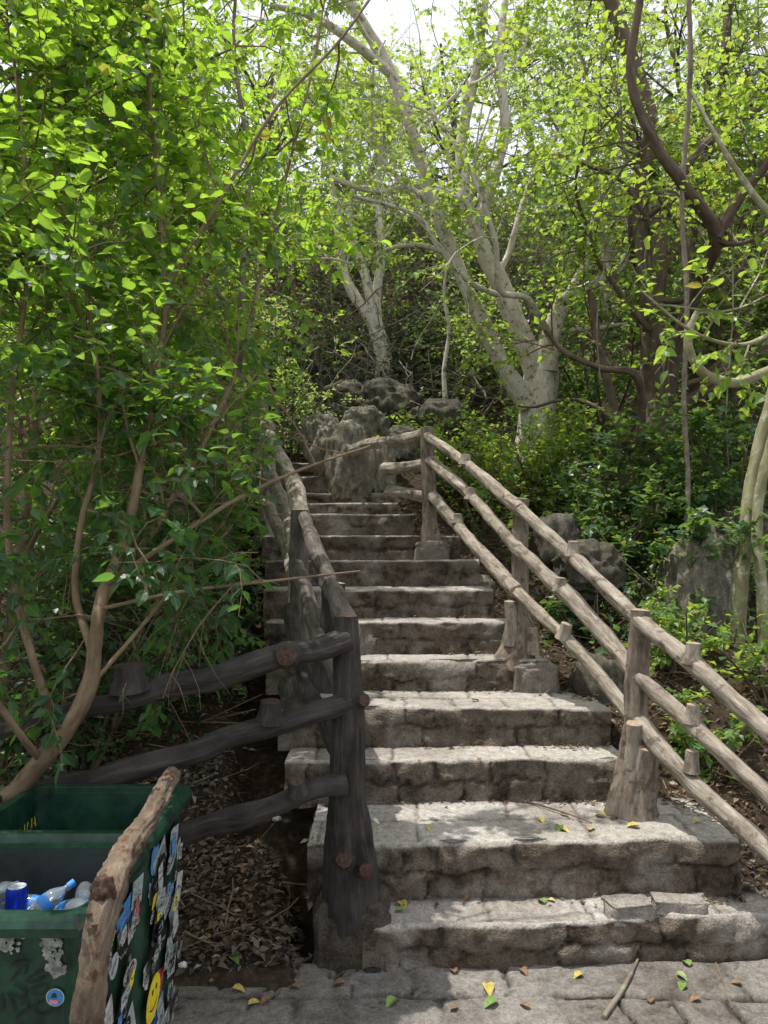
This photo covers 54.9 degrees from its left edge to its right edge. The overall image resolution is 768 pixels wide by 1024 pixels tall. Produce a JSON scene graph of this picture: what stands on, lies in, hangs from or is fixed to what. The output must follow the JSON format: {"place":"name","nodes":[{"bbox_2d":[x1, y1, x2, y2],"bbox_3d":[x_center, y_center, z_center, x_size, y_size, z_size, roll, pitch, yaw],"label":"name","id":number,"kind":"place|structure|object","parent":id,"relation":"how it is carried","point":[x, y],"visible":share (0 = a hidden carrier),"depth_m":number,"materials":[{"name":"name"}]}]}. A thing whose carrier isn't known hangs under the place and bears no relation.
{"place":"outdoors","nodes":[
{"label":"outdoors","id":0,"kind":"place"},
{"bbox_2d":[0,186,767,1023],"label":"ground","id":1,"kind":"structure","parent":0,"point":[286,834],"depth_m":4.18,"materials":[{"name":"soil"}]},
{"bbox_2d":[0,547,115,672],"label":"shrub","id":2,"kind":"object","parent":1,"relation":"on","point":[62,650],"visible":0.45,"depth_m":3.70,"materials":[{"name":"green plant"}]},
{"bbox_2d":[0,628,148,788],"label":"shrub","id":3,"kind":"object","parent":1,"relation":"on","point":[22,759],"visible":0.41,"depth_m":3.39,"materials":[{"name":"green plant"}]},
{"bbox_2d":[0,430,200,667],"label":"shrub","id":4,"kind":"object","parent":1,"relation":"on","point":[95,560],"visible":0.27,"depth_m":4.59,"materials":[{"name":"green plant"}]},
{"bbox_2d":[0,38,225,396],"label":"tree","id":5,"kind":"object","parent":1,"relation":"on","point":[2,312],"depth_m":6.64,"materials":[{"name":"green plant"}]},
{"bbox_2d":[0,547,227,772],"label":"shrub","id":6,"kind":"object","parent":1,"relation":"on","point":[82,752],"visible":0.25,"depth_m":3.85,"materials":[{"name":"green plant"}]},
{"bbox_2d":[6,198,222,431],"bbox_3d":[-3.661,-2.356,8.979,3.709,3.644,2.384,2,-3,-26],"label":"shrub","id":7,"kind":"object","parent":1,"relation":"on","point":[45,424],"depth_m":8.87,"materials":[{"name":"green plant"}]},
{"bbox_2d":[0,457,248,784],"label":"undergrowth","id":8,"kind":"object","parent":1,"relation":"on","point":[176,727],"visible":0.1,"depth_m":4.20,"materials":[{"name":"green plant"}]},
{"bbox_2d":[0,0,264,580],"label":"tree","id":9,"kind":"object","parent":1,"relation":"on","point":[242,59],"visible":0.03,"depth_m":5.60,"materials":[{"name":"green plant"}]},
{"bbox_2d":[0,0,297,786],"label":"tree","id":10,"kind":"object","parent":1,"relation":"on","point":[25,516],"visible":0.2,"depth_m":3.65,"materials":[{"name":"green plant"}]},
{"bbox_2d":[54,0,272,673],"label":"tree","id":11,"kind":"object","parent":1,"relation":"on","point":[198,246],"visible":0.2,"depth_m":4.79,"materials":[{"name":"green plant"}]},
{"bbox_2d":[62,391,271,568],"bbox_3d":[-1.772,-0.337,6.194,1.745,1.800,1.928,0,-3,0],"label":"shrub","id":12,"kind":"object","parent":1,"relation":"on","point":[217,464],"visible":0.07,"depth_m":6.01,"materials":[{"name":"green plant"}]},
{"bbox_2d":[70,321,266,487],"bbox_3d":[-2.564,-1.099,7.422,2.246,2.067,2.767,-1,-3,20],"label":"shrub","id":13,"kind":"object","parent":1,"relation":"on","point":[157,438],"visible":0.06,"depth_m":7.80,"materials":[{"name":"green plant"}]},
{"bbox_2d":[53,103,312,428],"bbox_3d":[-2.146,-2.069,7.733,2.715,4.076,2.612,0,-3,0],"label":"tree","id":14,"kind":"object","parent":1,"relation":"on","point":[278,322],"visible":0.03,"depth_m":7.89,"materials":[{"name":"green plant"}]},
{"bbox_2d":[0,0,366,627],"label":"tree","id":15,"kind":"object","parent":1,"relation":"on","point":[312,212],"visible":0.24,"depth_m":5.82,"materials":[{"name":"green plant"}]},
{"bbox_2d":[110,545,269,712],"bbox_3d":[-1.131,0.751,4.155,0.873,1.310,1.460,0,-3,0],"label":"shrub","id":16,"kind":"object","parent":1,"relation":"on","point":[192,658],"visible":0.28,"depth_m":4.13,"materials":[{"name":"green plant"}]},
{"bbox_2d":[0,614,390,973],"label":"log railing","id":17,"kind":"object","parent":1,"relation":"on","point":[351,906],"visible":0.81,"depth_m":2.64,"materials":[{"name":"wood"}]},
{"bbox_2d":[0,0,392,803],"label":"tree","id":18,"kind":"object","parent":1,"relation":"on","point":[136,80],"visible":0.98,"depth_m":2.84,"materials":[{"name":"green plant"}]},
{"bbox_2d":[117,470,276,630],"bbox_3d":[-1.377,0.231,5.168,1.303,1.275,0.914,0,-3,0],"label":"shrub","id":19,"kind":"object","parent":1,"relation":"on","point":[256,544],"visible":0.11,"depth_m":5.20,"materials":[{"name":"green plant"}]},
{"bbox_2d":[133,434,281,542],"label":"shrub","id":20,"kind":"object","parent":1,"relation":"on","point":[254,440],"visible":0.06,"depth_m":6.63,"materials":[{"name":"green plant"}]},
{"bbox_2d":[184,604,264,668],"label":"shrub","id":21,"kind":"object","parent":1,"relation":"on","point":[247,649],"visible":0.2,"depth_m":4.46,"materials":[{"name":"green plant"}]},
{"bbox_2d":[158,260,344,396],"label":"shrub","id":22,"kind":"object","parent":1,"relation":"on","point":[284,308],"visible":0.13,"depth_m":10.10,"materials":[{"name":"green plant"}]},
{"bbox_2d":[165,2,341,212],"bbox_3d":[-2.655,-8.231,16.227,3.853,4.953,3.830,0,-3,0],"label":"tree","id":23,"kind":"object","parent":1,"relation":"on","point":[282,130],"visible":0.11,"depth_m":15.78,"materials":[{"name":"green plant"}]},
{"bbox_2d":[273,941,286,955],"bbox_3d":[-0.395,1.656,2.806,0.049,0.019,0.099,0,-3,0],"label":"litter scrap","id":24,"kind":"object","parent":1,"relation":"on","point":[281,950],"visible":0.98,"depth_m":2.79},
{"bbox_2d":[169,0,400,344],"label":"tree","id":25,"kind":"object","parent":1,"relation":"on","point":[280,93],"visible":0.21,"depth_m":10.98,"materials":[{"name":"green plant"}]},
{"bbox_2d":[280,414,305,450],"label":"rock","id":26,"kind":"object","parent":1,"relation":"on","point":[292,435],"visible":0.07,"depth_m":8.77,"materials":[{"name":"stone"}]},
{"bbox_2d":[234,366,363,462],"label":"shrub","id":27,"kind":"object","parent":1,"relation":"on","point":[295,444],"visible":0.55,"depth_m":8.22,"materials":[{"name":"green plant"}]},
{"bbox_2d":[176,287,499,463],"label":"undergrowth","id":28,"kind":"object","parent":1,"relation":"on","point":[361,375],"visible":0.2,"depth_m":10.47,"materials":[{"name":"plant"}]},
{"bbox_2d":[316,379,361,414],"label":"rock","id":29,"kind":"object","parent":1,"relation":"on","point":[346,384],"visible":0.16,"depth_m":9.09,"materials":[{"name":"stone"}]},
{"bbox_2d":[248,14,452,377],"bbox_3d":[-0.586,-4.183,10.794,2.769,5.791,2.645,-3,-4,43],"label":"tree","id":30,"kind":"object","parent":1,"relation":"on","point":[371,319],"visible":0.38,"depth_m":10.57,"materials":[{"name":"green plant"}]},
{"bbox_2d":[267,43,437,242],"bbox_3d":[-0.568,-6.842,14.764,3.417,4.382,4.163,0,-3,0],"label":"tree","id":31,"kind":"object","parent":1,"relation":"on","point":[345,175],"visible":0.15,"depth_m":14.28,"materials":[{"name":"green plant"}]},
{"bbox_2d":[1,147,767,432],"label":"undergrowth","id":32,"kind":"object","parent":1,"relation":"on","point":[523,225],"visible":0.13,"depth_m":12.00,"materials":[{"name":"green plant"}]},
{"bbox_2d":[1,474,767,976],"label":"leaf litter","id":33,"kind":"object","parent":1,"relation":"on","point":[257,950],"visible":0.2,"depth_m":3.22,"materials":[{"name":"plant"}]},
{"bbox_2d":[0,526,767,946],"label":"dead twigs","id":34,"kind":"object","parent":33,"relation":"on","point":[256,764],"visible":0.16,"depth_m":3.96,"materials":[{"name":"wood"}]},
{"bbox_2d":[355,377,422,427],"bbox_3d":[0.065,-1.248,9.052,0.843,0.777,0.802,0,-3,0],"label":"rock","id":35,"kind":"object","parent":1,"relation":"on","point":[384,395],"visible":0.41,"depth_m":8.79,"materials":[{"name":"stone"}]},
{"bbox_2d":[406,398,469,436],"bbox_3d":[0.633,-1.079,8.667,0.740,0.498,0.640,0,-3,0],"label":"rock","id":36,"kind":"object","parent":35,"relation":"on","point":[428,406],"visible":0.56,"depth_m":8.44,"materials":[{"name":"stone"}]},
{"bbox_2d":[402,134,508,398],"bbox_3d":[0.831,-2.818,8.859,1.262,3.267,1.176,0,-3,0],"label":"tree","id":37,"kind":"object","parent":36,"relation":"on","point":[444,381],"visible":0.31,"depth_m":8.74,"materials":[{"name":"green plant"}]},
{"bbox_2d":[173,151,636,447],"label":"dead twigs","id":38,"kind":"object","parent":1,"relation":"on","point":[478,385],"visible":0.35,"depth_m":10.43,"materials":[{"name":"brown plant"}]},
{"bbox_2d":[373,393,517,505],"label":"shrub","id":39,"kind":"object","parent":1,"relation":"on","point":[438,477],"visible":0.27,"depth_m":7.51,"materials":[{"name":"green plant"}]},
{"bbox_2d":[401,266,542,405],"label":"shrub","id":40,"kind":"object","parent":1,"relation":"on","point":[468,355],"visible":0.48,"depth_m":10.31,"materials":[{"name":"green plant"}]},
{"bbox_2d":[353,0,596,277],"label":"tree","id":41,"kind":"object","parent":1,"relation":"on","point":[516,97],"visible":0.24,"depth_m":12.40,"materials":[{"name":"green plant"}]},
{"bbox_2d":[197,0,767,472],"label":"tree","id":42,"kind":"object","parent":1,"relation":"on","point":[535,384],"visible":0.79,"depth_m":7.48,"materials":[{"name":"green plant"}]},
{"bbox_2d":[414,383,587,544],"bbox_3d":[1.058,-0.433,7.157,1.567,1.833,1.454,-3,-4,43],"label":"shrub","id":43,"kind":"object","parent":1,"relation":"on","point":[483,494],"visible":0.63,"depth_m":7.06,"materials":[{"name":"green plant"}]},
{"bbox_2d":[253,463,767,972],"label":"stone staircase","id":44,"kind":"structure","parent":1,"relation":"on","point":[513,857],"depth_m":3.48,"materials":[{"name":"stone"}]},
{"bbox_2d":[278,672,320,710],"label":"rock","id":45,"kind":"object","parent":44,"relation":"on","point":[290,696],"visible":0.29,"depth_m":3.78,"materials":[{"name":"stone"}]},
{"bbox_2d":[252,401,361,754],"bbox_3d":[-0.769,-0.096,5.451,0.293,2.508,5.449,1,-3,-13],"label":"log railing","id":46,"kind":"object","parent":44,"relation":"on","point":[296,535],"visible":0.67,"depth_m":4.10,"materials":[{"name":"wood"}]},
{"bbox_2d":[299,410,338,460],"bbox_3d":[-0.668,-0.799,7.957,0.478,0.597,0.432,0,-3,0],"label":"rock","id":47,"kind":"object","parent":44,"relation":"on","point":[310,425],"visible":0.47,"depth_m":7.83,"materials":[{"name":"stone"}]},
{"bbox_2d":[340,405,390,437],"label":"rock","id":48,"kind":"object","parent":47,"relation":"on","point":[372,420],"visible":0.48,"depth_m":8.06,"materials":[{"name":"stone"}]},
{"bbox_2d":[308,422,338,477],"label":"rock","id":49,"kind":"object","parent":44,"relation":"on","point":[324,433],"visible":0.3,"depth_m":7.18,"materials":[{"name":"stone"}]},
{"bbox_2d":[324,419,377,502],"bbox_3d":[-0.314,-0.396,6.978,0.513,0.927,0.421,0,-3,0],"label":"rock","id":50,"kind":"object","parent":44,"relation":"on","point":[348,476],"visible":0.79,"depth_m":6.82,"materials":[{"name":"stone"}]},
{"bbox_2d":[372,448,396,502],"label":"rock","id":51,"kind":"object","parent":44,"relation":"on","point":[381,482],"visible":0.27,"depth_m":6.92,"materials":[{"name":"stone"}]},
{"bbox_2d":[386,424,419,461],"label":"rock","id":52,"kind":"object","parent":44,"relation":"on","point":[408,453],"visible":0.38,"depth_m":7.51,"materials":[{"name":"stone"}]},
{"bbox_2d":[479,574,495,600],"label":"rock","id":53,"kind":"object","parent":44,"relation":"on","point":[488,581],"visible":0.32,"depth_m":5.51,"materials":[{"name":"stone"}]},
{"bbox_2d":[280,502,747,908],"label":"leaf litter","id":54,"kind":"object","parent":44,"relation":"on","point":[739,899],"visible":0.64,"depth_m":3.71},
{"bbox_2d":[347,427,767,862],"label":"log railing","id":55,"kind":"object","parent":44,"relation":"on","point":[645,748],"visible":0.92,"depth_m":3.62,"materials":[{"name":"brown wood"}]},
{"bbox_2d":[523,800,591,822],"bbox_3d":[0.784,1.361,3.375,0.014,0.011,0.383,3,-4,-42],"label":"stick","id":56,"kind":"object","parent":44,"relation":"on","point":[555,810],"visible":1,"depth_m":3.38,"materials":[{"name":"wood"}]},
{"bbox_2d":[567,653,624,705],"bbox_3d":[1.250,1.029,4.260,0.375,0.434,0.313,0,-3,0],"label":"rock","id":57,"kind":"object","parent":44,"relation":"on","point":[581,680],"visible":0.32,"depth_m":4.16,"materials":[{"name":"stone"}]},
{"bbox_2d":[600,893,656,926],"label":"loose stone","id":58,"kind":"object","parent":44,"relation":"on","point":[619,906],"visible":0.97,"depth_m":2.86,"materials":[{"name":"stone"}]},
{"bbox_2d":[650,892,709,914],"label":"loose stone","id":59,"kind":"object","parent":44,"relation":"on","point":[696,903],"visible":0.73,"depth_m":2.88,"materials":[{"name":"stone"}]},
{"bbox_2d":[481,398,603,516],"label":"shrub","id":60,"kind":"object","parent":1,"relation":"on","point":[553,445],"visible":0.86,"depth_m":7.01,"materials":[{"name":"green plant"}]},
{"bbox_2d":[445,0,662,235],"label":"tree","id":61,"kind":"object","parent":1,"relation":"on","point":[543,73],"visible":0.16,"depth_m":15.38,"materials":[{"name":"green plant"}]},
{"bbox_2d":[539,580,629,647],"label":"shrub","id":62,"kind":"object","parent":1,"relation":"on","point":[556,609],"visible":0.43,"depth_m":4.99,"materials":[{"name":"green plant"}]},
{"bbox_2d":[507,449,701,589],"bbox_3d":[1.636,0.175,5.975,1.528,1.344,1.488,0,-3,0],"label":"shrub","id":63,"kind":"object","parent":1,"relation":"on","point":[601,502],"visible":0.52,"depth_m":5.64,"materials":[{"name":"green plant"}]},
{"bbox_2d":[505,0,706,336],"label":"tree","id":64,"kind":"object","parent":1,"relation":"on","point":[578,32],"visible":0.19,"depth_m":11.17,"materials":[{"name":"green plant"}]},
{"bbox_2d":[451,211,767,465],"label":"shrub","id":65,"kind":"object","parent":1,"relation":"on","point":[580,384],"visible":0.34,"depth_m":8.04,"materials":[{"name":"green plant"}]},
{"bbox_2d":[454,0,767,524],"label":"tree","id":66,"kind":"object","parent":1,"relation":"on","point":[713,224],"visible":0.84,"depth_m":6.66,"materials":[{"name":"green plant"}]},
{"bbox_2d":[596,20,605,379],"bbox_3d":[1.858,-2.700,6.355,0.111,3.170,0.016,0,-3,0],"label":"liana","id":67,"kind":"object","parent":66,"relation":"hanging from","point":[603,225],"visible":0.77,"depth_m":6.33,"materials":[{"name":"brown plant"}]},
{"bbox_2d":[679,0,692,531],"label":"liana","id":68,"kind":"object","parent":66,"relation":"hanging from","point":[683,237],"visible":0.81,"depth_m":5.50,"materials":[{"name":"grey plant"}]},
{"bbox_2d":[725,150,733,504],"bbox_3d":[2.739,-1.116,5.869,0.110,3.612,0.016,0,-3,0],"label":"liana","id":69,"kind":"object","parent":66,"relation":"hanging from","point":[732,321],"visible":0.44,"depth_m":5.89,"materials":[{"name":"brown plant"}]},
{"bbox_2d":[487,410,767,669],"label":"undergrowth","id":70,"kind":"object","parent":1,"relation":"on","point":[611,618],"visible":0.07,"depth_m":5.77,"materials":[{"name":"green plant"}]},
{"bbox_2d":[551,538,626,604],"bbox_3d":[1.442,0.421,5.187,0.506,0.476,0.447,0,-3,0],"label":"rock","id":71,"kind":"object","parent":70,"relation":"on","point":[605,562],"visible":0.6,"depth_m":5.05,"materials":[{"name":"stone"}]},
{"bbox_2d":[530,512,580,571],"bbox_3d":[1.283,0.244,5.499,0.362,0.486,0.335,0,-3,0],"label":"rock","id":72,"kind":"object","parent":71,"relation":"on","point":[564,527],"visible":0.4,"depth_m":5.40,"materials":[{"name":"stone"}]},
{"bbox_2d":[509,0,766,261],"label":"tree","id":73,"kind":"object","parent":1,"relation":"on","point":[674,20],"visible":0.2,"depth_m":11.82,"materials":[{"name":"green plant"}]},
{"bbox_2d":[513,0,767,430],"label":"tree","id":74,"kind":"object","parent":1,"relation":"on","point":[668,101],"visible":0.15,"depth_m":8.58,"materials":[{"name":"green plant"}]},
{"bbox_2d":[517,0,767,486],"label":"tree","id":75,"kind":"object","parent":1,"relation":"on","point":[729,7],"visible":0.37,"depth_m":7.82,"materials":[{"name":"green plant"}]},
{"bbox_2d":[542,382,746,566],"bbox_3d":[2.213,-0.246,6.177,1.751,1.589,1.600,0,-3,0],"label":"shrub","id":76,"kind":"object","parent":1,"relation":"on","point":[618,431],"visible":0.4,"depth_m":6.02,"materials":[{"name":"green plant"}]},
{"bbox_2d":[654,556,669,605],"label":"rock","id":77,"kind":"object","parent":1,"relation":"on","point":[665,565],"visible":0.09,"depth_m":5.10,"materials":[{"name":"stone"}]},
{"bbox_2d":[580,496,767,615],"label":"shrub","id":78,"kind":"object","parent":1,"relation":"on","point":[699,530],"visible":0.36,"depth_m":4.86,"materials":[{"name":"green plant"}]},
{"bbox_2d":[607,390,767,569],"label":"shrub","id":79,"kind":"object","parent":1,"relation":"on","point":[706,422],"visible":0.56,"depth_m":5.75,"materials":[{"name":"green plant"}]},
{"bbox_2d":[638,581,740,676],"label":"shrub","id":80,"kind":"object","parent":1,"relation":"on","point":[668,619],"visible":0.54,"depth_m":4.35,"materials":[{"name":"green plant"}]},
{"bbox_2d":[621,89,767,402],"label":"tree","id":81,"kind":"object","parent":1,"relation":"on","point":[700,360],"visible":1,"depth_m":4.19,"materials":[{"name":"green plant"}]},
{"bbox_2d":[660,522,749,639],"bbox_3d":[2.107,0.547,4.887,0.526,0.968,0.446,0,-3,0],"label":"rock","id":82,"kind":"object","parent":1,"relation":"on","point":[710,576],"visible":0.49,"depth_m":4.72,"materials":[{"name":"stone"}]},
{"bbox_2d":[656,685,762,783],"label":"shrub","id":83,"kind":"object","parent":1,"relation":"on","point":[688,741],"visible":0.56,"depth_m":3.71,"materials":[{"name":"green plant"}]},
{"bbox_2d":[668,297,767,514],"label":"shrub","id":84,"kind":"object","parent":1,"relation":"on","point":[757,346],"visible":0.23,"depth_m":6.18,"materials":[{"name":"green plant"}]},
{"bbox_2d":[675,235,767,421],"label":"shrub","id":85,"kind":"object","parent":1,"relation":"on","point":[761,326],"visible":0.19,"depth_m":7.90,"materials":[{"name":"green plant"}]},
{"bbox_2d":[692,604,767,707],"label":"shrub","id":86,"kind":"object","parent":1,"relation":"on","point":[715,643],"visible":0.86,"depth_m":4.05,"materials":[{"name":"green plant"}]},
{"bbox_2d":[705,503,767,564],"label":"rock","id":87,"kind":"object","parent":1,"relation":"on","point":[722,513],"visible":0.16,"depth_m":5.45,"materials":[{"name":"stone"}]},
{"bbox_2d":[717,59,767,253],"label":"tree","id":88,"kind":"object","parent":1,"relation":"on","point":[743,139],"visible":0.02,"depth_m":11.35,"materials":[{"name":"green plant"}]},
{"bbox_2d":[728,366,767,654],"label":"tree","id":89,"kind":"object","parent":1,"relation":"on","point":[738,596],"visible":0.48,"depth_m":4.67,"materials":[{"name":"beige plant"}]},
{"bbox_2d":[737,388,767,667],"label":"tree","id":90,"kind":"object","parent":1,"relation":"on","point":[760,575],"visible":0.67,"depth_m":4.57,"materials":[{"name":"beige plant"}]},
{"bbox_2d":[0,0,767,217],"label":"sky","id":91,"kind":"structure","parent":0,"point":[379,12],"materials":[{"name":"white"}]},
{"bbox_2d":[168,959,767,1023],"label":"paving","id":92,"kind":"structure","parent":0,"point":[356,997],"depth_m":2.59,"materials":[{"name":"stone"}]},
{"bbox_2d":[0,843,147,1023],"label":"wheelie bin","id":93,"kind":"object","parent":92,"relation":"on","point":[39,956],"visible":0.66,"depth_m":1.57,"materials":[{"name":"green plastic"}]},
{"bbox_2d":[0,881,18,902],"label":"plastic bottle","id":94,"kind":"object","parent":93,"relation":"in","point":[4,885],"visible":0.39,"depth_m":1.80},
{"bbox_2d":[0,784,192,1023],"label":"wheelie bin","id":95,"kind":"object","parent":92,"relation":"on","point":[74,813],"visible":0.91,"depth_m":2.20,"materials":[{"name":"green plastic"}]},
{"bbox_2d":[69,766,180,1023],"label":"log railing","id":96,"kind":"object","parent":92,"relation":"on","point":[108,887],"visible":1,"depth_m":1.47,"materials":[{"name":"brown wood"}]},
{"bbox_2d":[364,966,381,972],"bbox_3d":[-0.046,1.696,2.744,0.077,0.018,0.035,0,-3,0],"label":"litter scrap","id":97,"kind":"object","parent":92,"relation":"on","point":[372,969],"visible":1,"depth_m":2.73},
{"bbox_2d":[386,995,397,1006],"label":"fallen leaf","id":98,"kind":"object","parent":92,"relation":"on","point":[390,1000],"visible":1,"depth_m":2.54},
{"bbox_2d":[482,981,493,995],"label":"fallen leaf","id":99,"kind":"object","parent":92,"relation":"on","point":[489,987],"visible":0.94,"depth_m":2.63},
{"bbox_2d":[483,996,496,1008],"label":"fallen leaf","id":100,"kind":"object","parent":92,"relation":"on","point":[489,1000],"visible":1,"depth_m":2.54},
{"bbox_2d":[601,958,638,1019],"bbox_3d":[0.852,1.690,2.636,0.023,0.021,0.426,-2,-4,34],"label":"stick","id":101,"kind":"object","parent":92,"relation":"on","point":[612,1005],"visible":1,"depth_m":2.58,"materials":[{"name":"wood"}]},
{"bbox_3d":[-0.887,1.096,1.736,0.462,0.159,0.305,0,-3,0],"label":"rubbish bag","id":102,"kind":"object","parent":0,"visible":0},
{"bbox_2d":[54,897,86,909],"bbox_3d":[-0.771,0.986,1.815,0.173,0.110,0.058,-2,-3,27],"label":"plastic bottle","id":103,"kind":"object","parent":102,"relation":"on","point":[74,902],"visible":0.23,"depth_m":1.80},
{"bbox_2d":[28,894,40,905],"bbox_3d":[-0.886,0.995,1.869,0.139,0.054,0.045,0,-3,0],"label":"plastic bottle","id":104,"kind":"object","parent":103,"relation":"on","point":[32,898],"visible":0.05,"depth_m":1.86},
{"bbox_2d":[27,879,75,909],"bbox_3d":[-0.813,0.945,1.786,0.133,0.086,0.045,2,-4,-37],"label":"plastic bottle","id":105,"kind":"object","parent":103,"relation":"on","point":[51,899],"visible":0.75,"depth_m":1.78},
{"bbox_2d":[75,881,90,900],"bbox_3d":[-0.756,0.975,1.863,0.044,0.065,0.122,1,-3,-16],"label":"plastic bottle","id":106,"kind":"object","parent":103,"relation":"on","point":[82,890],"visible":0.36,"depth_m":1.86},
{"bbox_3d":[-0.877,1.015,1.719,0.163,0.049,0.068,0,-3,0],"label":"plastic bottle","id":107,"kind":"object","parent":102,"relation":"on","visible":0},
{"bbox_2d":[5,882,27,909],"bbox_3d":[-0.870,0.932,1.752,0.049,0.090,0.049,0,-3,0],"label":"drink can","id":108,"kind":"object","parent":107,"relation":"on","point":[16,896],"visible":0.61,"depth_m":1.74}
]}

